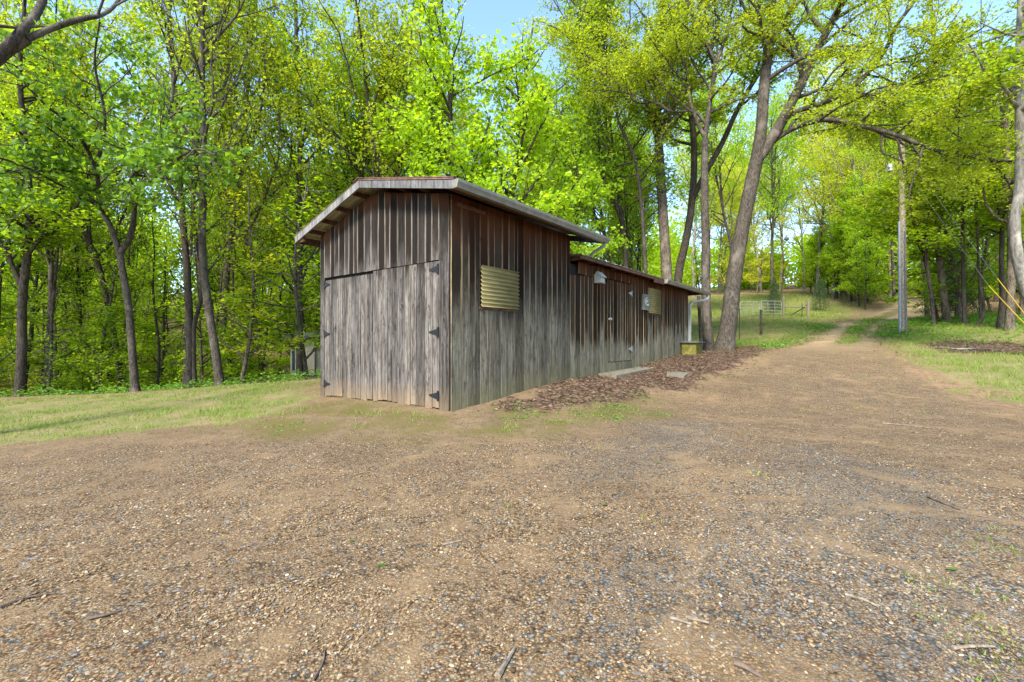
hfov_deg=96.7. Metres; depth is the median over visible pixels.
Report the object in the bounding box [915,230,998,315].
cedar
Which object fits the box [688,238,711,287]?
sunlit tree
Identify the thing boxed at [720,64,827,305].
forest tree
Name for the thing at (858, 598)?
stick
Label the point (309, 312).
understory tree
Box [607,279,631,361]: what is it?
door
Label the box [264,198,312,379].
young tree
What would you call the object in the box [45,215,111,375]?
young tree
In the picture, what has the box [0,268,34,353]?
understory tree
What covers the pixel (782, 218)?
sunlit tree
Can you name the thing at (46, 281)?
young tree
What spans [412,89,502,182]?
forest tree
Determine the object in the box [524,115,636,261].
lime green tree
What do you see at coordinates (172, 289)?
young tree
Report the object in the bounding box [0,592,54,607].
stick
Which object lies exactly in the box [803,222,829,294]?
lime green tree
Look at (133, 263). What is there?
young tree
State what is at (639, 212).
forest tree
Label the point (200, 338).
understory tree
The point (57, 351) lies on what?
understory tree
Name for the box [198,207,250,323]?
young tree
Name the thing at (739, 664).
stick
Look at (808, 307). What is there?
fence post
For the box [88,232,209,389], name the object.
understory tree
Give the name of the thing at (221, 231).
young tree
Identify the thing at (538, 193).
understory tree
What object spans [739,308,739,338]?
fence post
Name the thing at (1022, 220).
young tree
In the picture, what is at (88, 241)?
forest tree
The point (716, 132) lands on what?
forest tree
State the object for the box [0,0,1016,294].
sky
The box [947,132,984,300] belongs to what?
young tree
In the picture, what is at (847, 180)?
sunlit tree
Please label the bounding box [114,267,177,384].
understory tree
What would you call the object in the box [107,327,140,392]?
sapling
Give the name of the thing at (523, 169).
forest tree
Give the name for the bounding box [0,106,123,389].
forest tree
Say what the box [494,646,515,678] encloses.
stick
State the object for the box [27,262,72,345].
young tree
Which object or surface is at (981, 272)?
young tree
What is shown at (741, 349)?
leaf litter
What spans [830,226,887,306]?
understory tree
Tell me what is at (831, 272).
lime green tree
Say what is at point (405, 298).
door
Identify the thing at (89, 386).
sapling
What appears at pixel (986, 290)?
understory tree
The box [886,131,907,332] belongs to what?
utility pole
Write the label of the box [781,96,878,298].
sunlit tree
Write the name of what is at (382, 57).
forest tree
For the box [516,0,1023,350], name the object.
elm tree
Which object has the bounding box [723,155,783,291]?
sunlit tree
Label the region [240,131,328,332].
forest tree
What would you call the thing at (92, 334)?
understory tree
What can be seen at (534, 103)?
lime green tree
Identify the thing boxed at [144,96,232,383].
young tree
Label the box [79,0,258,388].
forest tree
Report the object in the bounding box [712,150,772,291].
sunlit tree
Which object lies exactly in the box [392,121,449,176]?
understory tree
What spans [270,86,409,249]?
forest tree
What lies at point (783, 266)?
sunlit tree
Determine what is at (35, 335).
understory tree
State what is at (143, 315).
understory tree
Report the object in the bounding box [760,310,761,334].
fence post
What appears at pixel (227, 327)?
understory tree
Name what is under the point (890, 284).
sunlit tree
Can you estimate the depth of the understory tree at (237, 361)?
20.09 m
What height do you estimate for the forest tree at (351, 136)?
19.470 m
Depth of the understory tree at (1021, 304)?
23.14 m
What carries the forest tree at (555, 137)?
on the ground at (455, 424)
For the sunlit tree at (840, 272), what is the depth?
55.04 m
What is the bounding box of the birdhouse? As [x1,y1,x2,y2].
[593,271,606,283]
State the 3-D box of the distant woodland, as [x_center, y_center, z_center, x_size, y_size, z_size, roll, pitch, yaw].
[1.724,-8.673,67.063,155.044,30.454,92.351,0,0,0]
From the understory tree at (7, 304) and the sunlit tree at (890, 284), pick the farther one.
the sunlit tree at (890, 284)
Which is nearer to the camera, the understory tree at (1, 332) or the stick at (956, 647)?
the stick at (956, 647)
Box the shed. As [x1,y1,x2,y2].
[283,333,319,378]
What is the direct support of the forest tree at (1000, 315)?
on the ground at (455, 424)
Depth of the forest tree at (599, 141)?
23.49 m
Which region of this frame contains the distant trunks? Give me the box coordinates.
[12,178,950,362]
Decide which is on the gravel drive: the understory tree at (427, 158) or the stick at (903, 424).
the stick at (903, 424)
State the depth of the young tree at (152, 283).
20.98 m
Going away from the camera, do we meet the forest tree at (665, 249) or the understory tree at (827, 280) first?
the forest tree at (665, 249)
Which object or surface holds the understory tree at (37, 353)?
on the ground at (455, 424)
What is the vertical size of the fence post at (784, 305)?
1.735 m
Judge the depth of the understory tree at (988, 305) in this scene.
30.23 m
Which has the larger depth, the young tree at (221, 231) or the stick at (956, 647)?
the young tree at (221, 231)
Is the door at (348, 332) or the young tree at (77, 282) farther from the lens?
the young tree at (77, 282)
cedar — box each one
[761,276,788,312]
[803,274,833,310]
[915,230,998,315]
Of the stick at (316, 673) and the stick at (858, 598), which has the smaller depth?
the stick at (316, 673)
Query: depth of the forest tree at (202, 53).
15.44 m
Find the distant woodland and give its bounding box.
[0,178,1023,376]
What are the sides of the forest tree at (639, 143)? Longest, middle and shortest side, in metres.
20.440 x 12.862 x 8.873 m
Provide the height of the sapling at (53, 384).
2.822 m
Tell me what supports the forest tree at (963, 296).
on the ground at (455, 424)
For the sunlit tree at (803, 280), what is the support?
on the ground at (455, 424)
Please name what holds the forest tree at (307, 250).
on the ground at (455, 424)
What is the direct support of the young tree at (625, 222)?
on the ground at (455, 424)
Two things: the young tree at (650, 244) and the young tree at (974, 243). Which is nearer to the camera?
the young tree at (974, 243)
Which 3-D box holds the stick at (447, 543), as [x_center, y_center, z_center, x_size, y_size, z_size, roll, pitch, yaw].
[-0.372,1.250,2.820,0.120,0.015,0.017,0,0,-24]
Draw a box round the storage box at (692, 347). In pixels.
[680,341,704,354]
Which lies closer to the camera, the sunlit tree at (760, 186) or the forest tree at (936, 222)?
the forest tree at (936, 222)
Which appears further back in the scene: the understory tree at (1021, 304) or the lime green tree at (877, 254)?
the lime green tree at (877, 254)
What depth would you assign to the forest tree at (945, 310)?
23.86 m
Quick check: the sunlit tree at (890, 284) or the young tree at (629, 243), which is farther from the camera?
the sunlit tree at (890, 284)
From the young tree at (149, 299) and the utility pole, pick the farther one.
the young tree at (149, 299)
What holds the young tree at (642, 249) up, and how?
on the ground at (455, 424)
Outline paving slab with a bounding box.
[667,371,688,377]
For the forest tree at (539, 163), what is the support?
on the ground at (455, 424)
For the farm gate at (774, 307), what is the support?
on the ground at (455, 424)
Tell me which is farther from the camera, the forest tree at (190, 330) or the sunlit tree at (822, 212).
the sunlit tree at (822, 212)
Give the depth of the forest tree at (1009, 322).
18.98 m
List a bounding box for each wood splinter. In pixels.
[670,615,691,624]
[687,615,708,623]
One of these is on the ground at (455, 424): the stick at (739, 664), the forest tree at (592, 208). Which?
the forest tree at (592, 208)
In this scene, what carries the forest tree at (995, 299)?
on the ground at (455, 424)
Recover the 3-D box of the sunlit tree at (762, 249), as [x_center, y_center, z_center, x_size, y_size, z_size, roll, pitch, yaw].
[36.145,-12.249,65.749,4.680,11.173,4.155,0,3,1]
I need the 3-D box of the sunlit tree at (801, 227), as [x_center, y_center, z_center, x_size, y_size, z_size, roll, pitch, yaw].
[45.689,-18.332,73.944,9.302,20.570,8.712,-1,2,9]
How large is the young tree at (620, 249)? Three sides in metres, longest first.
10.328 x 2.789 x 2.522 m
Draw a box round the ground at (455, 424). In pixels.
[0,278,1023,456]
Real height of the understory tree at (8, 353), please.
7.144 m
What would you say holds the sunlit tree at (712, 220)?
on the ground at (455, 424)
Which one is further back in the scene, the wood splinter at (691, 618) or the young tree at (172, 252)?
the young tree at (172, 252)
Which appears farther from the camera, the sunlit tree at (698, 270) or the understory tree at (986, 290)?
the sunlit tree at (698, 270)
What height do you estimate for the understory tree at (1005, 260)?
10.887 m
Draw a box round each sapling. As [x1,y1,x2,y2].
[32,341,74,394]
[57,321,112,394]
[82,335,116,391]
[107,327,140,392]
[126,365,150,390]
[160,338,181,386]
[161,342,181,387]
[171,313,224,387]
[173,355,182,387]
[198,351,213,384]
[199,307,251,381]
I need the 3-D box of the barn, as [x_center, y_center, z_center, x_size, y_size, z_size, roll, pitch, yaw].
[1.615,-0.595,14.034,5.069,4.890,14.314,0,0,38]
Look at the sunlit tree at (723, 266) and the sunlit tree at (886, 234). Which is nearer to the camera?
the sunlit tree at (886, 234)
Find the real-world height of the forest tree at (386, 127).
23.315 m
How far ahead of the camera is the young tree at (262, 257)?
25.98 m
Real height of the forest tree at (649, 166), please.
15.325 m
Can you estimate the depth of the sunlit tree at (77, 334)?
23.80 m
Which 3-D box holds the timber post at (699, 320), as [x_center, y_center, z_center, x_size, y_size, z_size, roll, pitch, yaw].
[7.851,-0.701,19.005,0.275,2.387,0.160,0,0,0]
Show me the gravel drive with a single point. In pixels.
(874, 653)
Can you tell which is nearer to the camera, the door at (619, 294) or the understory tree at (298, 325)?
the door at (619, 294)
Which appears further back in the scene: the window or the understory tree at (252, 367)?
the window
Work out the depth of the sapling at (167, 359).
23.09 m
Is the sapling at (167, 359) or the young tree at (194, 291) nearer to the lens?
the sapling at (167, 359)
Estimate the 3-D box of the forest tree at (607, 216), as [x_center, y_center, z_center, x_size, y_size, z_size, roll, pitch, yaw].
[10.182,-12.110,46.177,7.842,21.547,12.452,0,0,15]
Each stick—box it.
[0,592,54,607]
[89,609,121,619]
[311,648,325,681]
[442,540,460,545]
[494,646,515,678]
[734,659,762,678]
[845,593,877,606]
[882,422,928,427]
[927,495,960,509]
[950,644,995,650]
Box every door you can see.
[324,274,372,399]
[373,261,438,407]
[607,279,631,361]
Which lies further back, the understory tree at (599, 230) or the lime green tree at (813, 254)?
the lime green tree at (813, 254)
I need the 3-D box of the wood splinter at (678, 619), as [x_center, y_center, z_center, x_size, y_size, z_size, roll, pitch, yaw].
[0.748,1.238,2.017,0.091,0.017,0.019,0,0,30]
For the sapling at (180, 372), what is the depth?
18.75 m
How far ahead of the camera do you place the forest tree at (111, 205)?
27.66 m
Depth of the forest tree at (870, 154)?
32.59 m
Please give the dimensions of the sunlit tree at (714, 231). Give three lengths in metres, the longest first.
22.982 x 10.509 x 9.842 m
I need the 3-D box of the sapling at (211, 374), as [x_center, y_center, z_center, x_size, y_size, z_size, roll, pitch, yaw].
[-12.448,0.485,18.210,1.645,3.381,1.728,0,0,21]
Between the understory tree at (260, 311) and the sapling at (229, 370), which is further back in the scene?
the understory tree at (260, 311)
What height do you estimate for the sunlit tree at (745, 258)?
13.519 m
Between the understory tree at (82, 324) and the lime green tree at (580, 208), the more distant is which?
the understory tree at (82, 324)
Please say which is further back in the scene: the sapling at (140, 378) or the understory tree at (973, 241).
the understory tree at (973, 241)
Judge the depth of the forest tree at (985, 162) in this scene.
33.44 m
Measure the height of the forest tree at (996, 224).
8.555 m
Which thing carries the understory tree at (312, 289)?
on the ground at (455, 424)
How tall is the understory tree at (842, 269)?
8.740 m
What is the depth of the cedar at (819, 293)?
42.91 m
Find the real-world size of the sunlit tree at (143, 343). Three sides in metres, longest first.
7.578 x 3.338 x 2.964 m
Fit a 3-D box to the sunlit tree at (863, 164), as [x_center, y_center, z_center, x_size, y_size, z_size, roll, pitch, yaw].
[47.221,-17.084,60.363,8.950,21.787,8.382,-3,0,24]
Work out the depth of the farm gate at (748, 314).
37.07 m
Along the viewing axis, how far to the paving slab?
12.08 m
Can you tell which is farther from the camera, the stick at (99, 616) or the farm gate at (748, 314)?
the farm gate at (748, 314)
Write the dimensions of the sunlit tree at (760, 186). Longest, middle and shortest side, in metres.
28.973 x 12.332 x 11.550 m
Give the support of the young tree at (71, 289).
on the ground at (455, 424)
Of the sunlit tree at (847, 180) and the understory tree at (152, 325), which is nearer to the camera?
the understory tree at (152, 325)
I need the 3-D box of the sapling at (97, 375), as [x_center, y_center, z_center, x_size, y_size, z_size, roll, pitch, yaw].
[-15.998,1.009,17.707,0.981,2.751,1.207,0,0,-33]
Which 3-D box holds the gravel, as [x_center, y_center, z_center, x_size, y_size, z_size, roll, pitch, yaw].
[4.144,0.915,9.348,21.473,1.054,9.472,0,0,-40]
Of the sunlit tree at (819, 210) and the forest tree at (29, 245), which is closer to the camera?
the forest tree at (29, 245)
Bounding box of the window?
[291,347,295,370]
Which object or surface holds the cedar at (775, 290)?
on the ground at (455, 424)
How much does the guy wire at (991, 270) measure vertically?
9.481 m
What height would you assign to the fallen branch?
0.134 m
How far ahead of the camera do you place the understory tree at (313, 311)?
31.77 m
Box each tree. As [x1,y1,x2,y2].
[0,0,36,221]
[0,0,150,396]
[0,0,177,394]
[0,0,195,66]
[0,0,266,392]
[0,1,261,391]
[0,57,140,344]
[0,94,82,320]
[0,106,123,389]
[0,237,125,396]
[0,250,15,329]
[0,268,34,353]
[0,275,55,384]
[0,279,38,387]
[0,284,40,395]
[0,297,36,390]
[0,299,14,374]
[1,20,105,394]
[1,212,87,393]
[3,98,161,374]
[5,243,73,353]
[6,272,56,391]
[6,306,90,396]
[8,281,104,371]
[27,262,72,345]
[29,247,137,377]
[31,225,160,393]
[36,239,93,334]
[38,226,95,376]
[41,277,165,393]
[42,223,119,365]
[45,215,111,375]
[53,281,126,387]
[61,296,114,391]
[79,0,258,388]
[85,168,170,310]
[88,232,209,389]
[89,175,156,361]
[91,192,172,320]
[101,267,162,363]
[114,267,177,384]
[117,268,179,375]
[119,179,198,385]
[127,288,169,363]
[127,298,178,390]
[130,0,328,372]
[132,0,297,385]
[140,283,199,387]
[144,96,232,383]
[145,249,181,377]
[154,204,214,329]
[155,226,244,384]
[158,132,308,382]
[171,192,262,323]
[177,211,220,384]
[179,148,216,339]
[183,199,230,324]
[187,86,281,383]
[188,112,262,381]
[192,273,270,384]
[193,73,302,366]
[193,243,266,379]
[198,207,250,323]
[201,272,269,383]
[206,159,308,382]
[215,0,491,224]
[217,140,340,378]
[229,273,276,340]
[234,172,285,379]
[234,229,306,381]
[236,0,440,224]
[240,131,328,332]
[252,130,321,317]
[256,247,315,354]
[257,0,352,379]
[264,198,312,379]
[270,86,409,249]
[271,23,413,213]
[274,146,332,267]
[283,255,319,338]
[285,272,319,355]
[292,61,469,246]
[304,260,319,330]
[305,262,319,332]
[307,249,319,331]
[363,0,545,197]
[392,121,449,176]
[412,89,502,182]
[437,17,604,234]
[472,92,616,243]
[492,48,688,262]
[494,144,526,197]
[500,66,591,223]
[501,125,570,215]
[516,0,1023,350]
[518,169,540,206]
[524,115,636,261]
[537,0,691,267]
[540,181,578,252]
[546,0,756,279]
[577,125,647,259]
[585,39,676,273]
[586,219,615,261]
[593,40,703,267]
[594,127,667,265]
[596,145,658,249]
[599,153,656,268]
[603,142,651,265]
[610,142,672,270]
[611,193,639,268]
[620,131,656,271]
[626,178,658,271]
[632,198,651,270]
[648,0,849,282]
[665,107,750,296]
[666,40,755,250]
[672,125,745,267]
[680,220,714,288]
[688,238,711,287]
[697,159,744,247]
[710,163,754,292]
[710,222,732,287]
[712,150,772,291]
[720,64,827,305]
[720,223,751,278]
[720,232,744,282]
[722,125,780,289]
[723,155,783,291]
[743,230,763,291]
[745,217,776,293]
[746,228,775,282]
[751,118,810,290]
[767,167,821,289]
[773,220,803,293]
[778,29,878,294]
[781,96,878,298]
[794,227,821,293]
[798,64,896,300]
[800,228,826,289]
[802,154,867,290]
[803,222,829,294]
[807,226,840,293]
[808,142,842,286]
[812,188,853,298]
[815,121,876,292]
[817,172,881,300]
[821,220,845,295]
[827,217,879,303]
[829,113,918,297]
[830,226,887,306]
[831,138,886,209]
[835,166,896,303]
[836,241,878,290]
[839,48,968,316]
[839,208,897,296]
[844,90,993,325]
[845,0,1009,322]
[850,232,889,309]
[859,74,948,294]
[864,182,907,262]
[872,241,910,294]
[875,235,897,285]
[878,177,959,322]
[879,239,907,296]
[879,239,917,293]
[880,137,1006,321]
[888,159,1023,327]
[891,15,1012,325]
[912,0,1023,303]
[913,213,988,305]
[914,196,1005,303]
[922,67,1023,331]
[939,69,967,279]
[941,205,1006,313]
[942,92,1023,327]
[943,208,994,288]
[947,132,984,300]
[948,0,1012,318]
[953,105,1013,240]
[956,66,1013,301]
[972,218,1023,317]
[976,107,1022,320]
[986,225,1023,275]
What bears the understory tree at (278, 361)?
on the ground at (455, 424)
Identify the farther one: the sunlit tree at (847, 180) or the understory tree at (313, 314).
the sunlit tree at (847, 180)
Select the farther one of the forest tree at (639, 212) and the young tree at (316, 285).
the forest tree at (639, 212)
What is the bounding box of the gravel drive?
[0,287,1023,681]
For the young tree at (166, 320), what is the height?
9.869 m
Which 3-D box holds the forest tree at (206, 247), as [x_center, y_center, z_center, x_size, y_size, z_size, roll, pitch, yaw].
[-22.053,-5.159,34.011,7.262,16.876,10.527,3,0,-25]
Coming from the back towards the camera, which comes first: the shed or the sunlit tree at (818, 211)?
the sunlit tree at (818, 211)
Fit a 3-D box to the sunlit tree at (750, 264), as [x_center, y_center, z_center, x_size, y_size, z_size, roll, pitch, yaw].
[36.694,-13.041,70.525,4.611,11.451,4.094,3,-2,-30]
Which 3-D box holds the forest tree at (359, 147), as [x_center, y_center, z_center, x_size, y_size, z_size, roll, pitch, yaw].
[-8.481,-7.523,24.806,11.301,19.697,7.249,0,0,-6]
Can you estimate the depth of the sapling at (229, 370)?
17.23 m
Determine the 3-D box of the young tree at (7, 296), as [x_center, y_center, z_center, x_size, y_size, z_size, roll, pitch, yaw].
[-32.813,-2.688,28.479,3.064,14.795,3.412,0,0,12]
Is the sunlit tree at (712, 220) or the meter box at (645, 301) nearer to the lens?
the meter box at (645, 301)
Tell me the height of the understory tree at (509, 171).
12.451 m
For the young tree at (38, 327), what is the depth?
25.59 m
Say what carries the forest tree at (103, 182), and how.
on the ground at (455, 424)
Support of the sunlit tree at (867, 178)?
on the ground at (455, 424)
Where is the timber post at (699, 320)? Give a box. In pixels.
[697,296,702,349]
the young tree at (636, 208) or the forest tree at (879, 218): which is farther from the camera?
the young tree at (636, 208)
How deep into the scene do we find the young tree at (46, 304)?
27.14 m
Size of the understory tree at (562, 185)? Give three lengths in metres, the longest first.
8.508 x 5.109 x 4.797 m
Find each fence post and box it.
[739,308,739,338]
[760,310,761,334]
[783,296,784,315]
[807,300,809,316]
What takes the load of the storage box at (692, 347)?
on the ground at (455, 424)
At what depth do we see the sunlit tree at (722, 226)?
69.42 m
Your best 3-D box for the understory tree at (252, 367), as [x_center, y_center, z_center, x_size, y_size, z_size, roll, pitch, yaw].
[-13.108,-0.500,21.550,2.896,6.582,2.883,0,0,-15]
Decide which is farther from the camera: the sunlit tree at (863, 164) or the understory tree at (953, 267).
the sunlit tree at (863, 164)
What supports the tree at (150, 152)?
on the ground at (455, 424)
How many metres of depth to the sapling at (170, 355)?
21.35 m
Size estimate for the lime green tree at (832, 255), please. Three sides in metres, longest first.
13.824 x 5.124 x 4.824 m
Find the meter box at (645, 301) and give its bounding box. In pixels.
[642,294,649,310]
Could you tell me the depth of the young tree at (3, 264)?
16.74 m
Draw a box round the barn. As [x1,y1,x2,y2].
[294,176,710,411]
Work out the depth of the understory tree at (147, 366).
26.64 m
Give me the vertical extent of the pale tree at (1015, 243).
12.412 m
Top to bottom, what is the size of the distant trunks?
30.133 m
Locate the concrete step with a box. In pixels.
[598,367,655,378]
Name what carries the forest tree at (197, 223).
on the ground at (455, 424)
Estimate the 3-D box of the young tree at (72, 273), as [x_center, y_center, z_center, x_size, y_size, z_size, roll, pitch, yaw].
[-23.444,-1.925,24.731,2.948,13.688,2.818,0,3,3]
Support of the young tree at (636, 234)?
on the ground at (455, 424)
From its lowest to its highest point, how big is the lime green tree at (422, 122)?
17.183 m
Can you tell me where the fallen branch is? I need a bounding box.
[935,346,1002,350]
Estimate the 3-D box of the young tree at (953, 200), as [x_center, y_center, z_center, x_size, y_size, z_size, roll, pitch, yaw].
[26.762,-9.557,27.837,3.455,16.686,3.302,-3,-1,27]
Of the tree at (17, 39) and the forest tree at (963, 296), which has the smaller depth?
the tree at (17, 39)
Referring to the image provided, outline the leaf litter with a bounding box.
[0,206,1023,448]
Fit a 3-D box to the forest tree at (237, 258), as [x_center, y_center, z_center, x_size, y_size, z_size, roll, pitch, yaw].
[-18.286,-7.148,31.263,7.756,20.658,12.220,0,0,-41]
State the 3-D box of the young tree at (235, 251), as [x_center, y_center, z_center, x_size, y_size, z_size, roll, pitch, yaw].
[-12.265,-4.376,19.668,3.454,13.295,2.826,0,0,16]
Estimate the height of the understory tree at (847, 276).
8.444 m
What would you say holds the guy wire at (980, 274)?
attached to the utility pole
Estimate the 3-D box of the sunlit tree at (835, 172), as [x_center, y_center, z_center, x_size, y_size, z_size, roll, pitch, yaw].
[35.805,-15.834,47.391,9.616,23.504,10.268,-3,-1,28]
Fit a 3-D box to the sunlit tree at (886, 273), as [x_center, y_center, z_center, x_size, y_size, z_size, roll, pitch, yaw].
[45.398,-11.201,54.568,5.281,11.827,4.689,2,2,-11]
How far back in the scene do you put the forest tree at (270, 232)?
28.97 m
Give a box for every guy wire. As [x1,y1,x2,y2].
[913,180,1023,322]
[918,171,1023,312]
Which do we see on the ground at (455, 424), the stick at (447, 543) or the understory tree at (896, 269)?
the understory tree at (896, 269)
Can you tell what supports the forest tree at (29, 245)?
on the ground at (455, 424)
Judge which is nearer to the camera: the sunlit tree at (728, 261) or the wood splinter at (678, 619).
the wood splinter at (678, 619)
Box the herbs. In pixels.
[0,310,1023,441]
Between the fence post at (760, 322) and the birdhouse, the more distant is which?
the fence post at (760, 322)
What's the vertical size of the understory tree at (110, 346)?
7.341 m
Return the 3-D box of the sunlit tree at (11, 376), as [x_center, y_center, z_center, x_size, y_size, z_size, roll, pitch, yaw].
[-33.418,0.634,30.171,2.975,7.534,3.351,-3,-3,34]
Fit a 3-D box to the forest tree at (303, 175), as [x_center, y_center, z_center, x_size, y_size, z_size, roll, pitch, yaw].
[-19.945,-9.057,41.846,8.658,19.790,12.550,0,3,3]
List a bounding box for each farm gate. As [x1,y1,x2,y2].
[740,301,759,314]
[761,300,781,313]
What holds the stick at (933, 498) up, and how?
on the gravel drive
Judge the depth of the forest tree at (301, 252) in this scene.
20.90 m
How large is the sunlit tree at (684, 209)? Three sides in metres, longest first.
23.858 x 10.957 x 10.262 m
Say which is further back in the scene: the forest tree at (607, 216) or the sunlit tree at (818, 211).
the sunlit tree at (818, 211)
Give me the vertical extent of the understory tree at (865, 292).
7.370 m
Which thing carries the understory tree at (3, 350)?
on the ground at (455, 424)
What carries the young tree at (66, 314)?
on the ground at (455, 424)
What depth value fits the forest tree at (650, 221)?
37.56 m
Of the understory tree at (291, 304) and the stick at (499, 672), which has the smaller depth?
the stick at (499, 672)
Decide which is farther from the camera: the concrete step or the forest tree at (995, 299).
the forest tree at (995, 299)
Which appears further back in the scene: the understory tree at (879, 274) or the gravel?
the understory tree at (879, 274)
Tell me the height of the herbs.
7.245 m
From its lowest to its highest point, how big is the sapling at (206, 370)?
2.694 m
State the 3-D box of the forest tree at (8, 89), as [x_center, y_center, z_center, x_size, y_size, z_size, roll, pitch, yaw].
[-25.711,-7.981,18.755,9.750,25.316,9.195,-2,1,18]
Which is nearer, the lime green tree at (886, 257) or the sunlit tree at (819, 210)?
the lime green tree at (886, 257)
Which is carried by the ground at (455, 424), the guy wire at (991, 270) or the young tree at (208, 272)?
the young tree at (208, 272)
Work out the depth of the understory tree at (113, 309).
19.01 m
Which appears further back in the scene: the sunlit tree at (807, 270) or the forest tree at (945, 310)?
the sunlit tree at (807, 270)
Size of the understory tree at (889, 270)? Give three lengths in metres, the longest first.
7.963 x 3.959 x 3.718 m
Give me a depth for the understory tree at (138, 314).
35.81 m
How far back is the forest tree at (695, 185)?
23.85 m
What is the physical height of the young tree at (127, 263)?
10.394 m
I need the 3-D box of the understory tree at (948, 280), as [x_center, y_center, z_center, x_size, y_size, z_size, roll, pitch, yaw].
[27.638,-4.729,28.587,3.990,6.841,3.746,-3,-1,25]
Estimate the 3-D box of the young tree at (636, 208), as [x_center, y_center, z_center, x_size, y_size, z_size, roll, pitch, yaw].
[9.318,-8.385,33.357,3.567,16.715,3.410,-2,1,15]
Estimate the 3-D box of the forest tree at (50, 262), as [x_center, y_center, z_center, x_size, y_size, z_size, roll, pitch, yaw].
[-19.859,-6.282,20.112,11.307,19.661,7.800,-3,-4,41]
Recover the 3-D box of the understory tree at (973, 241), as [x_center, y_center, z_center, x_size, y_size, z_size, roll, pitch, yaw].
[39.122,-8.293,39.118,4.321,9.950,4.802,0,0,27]
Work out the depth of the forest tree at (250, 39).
18.41 m
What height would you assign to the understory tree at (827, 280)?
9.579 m
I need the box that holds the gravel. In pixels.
[0,352,1023,681]
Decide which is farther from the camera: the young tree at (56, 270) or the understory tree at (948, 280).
the understory tree at (948, 280)
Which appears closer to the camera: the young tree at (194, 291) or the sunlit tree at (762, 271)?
the young tree at (194, 291)

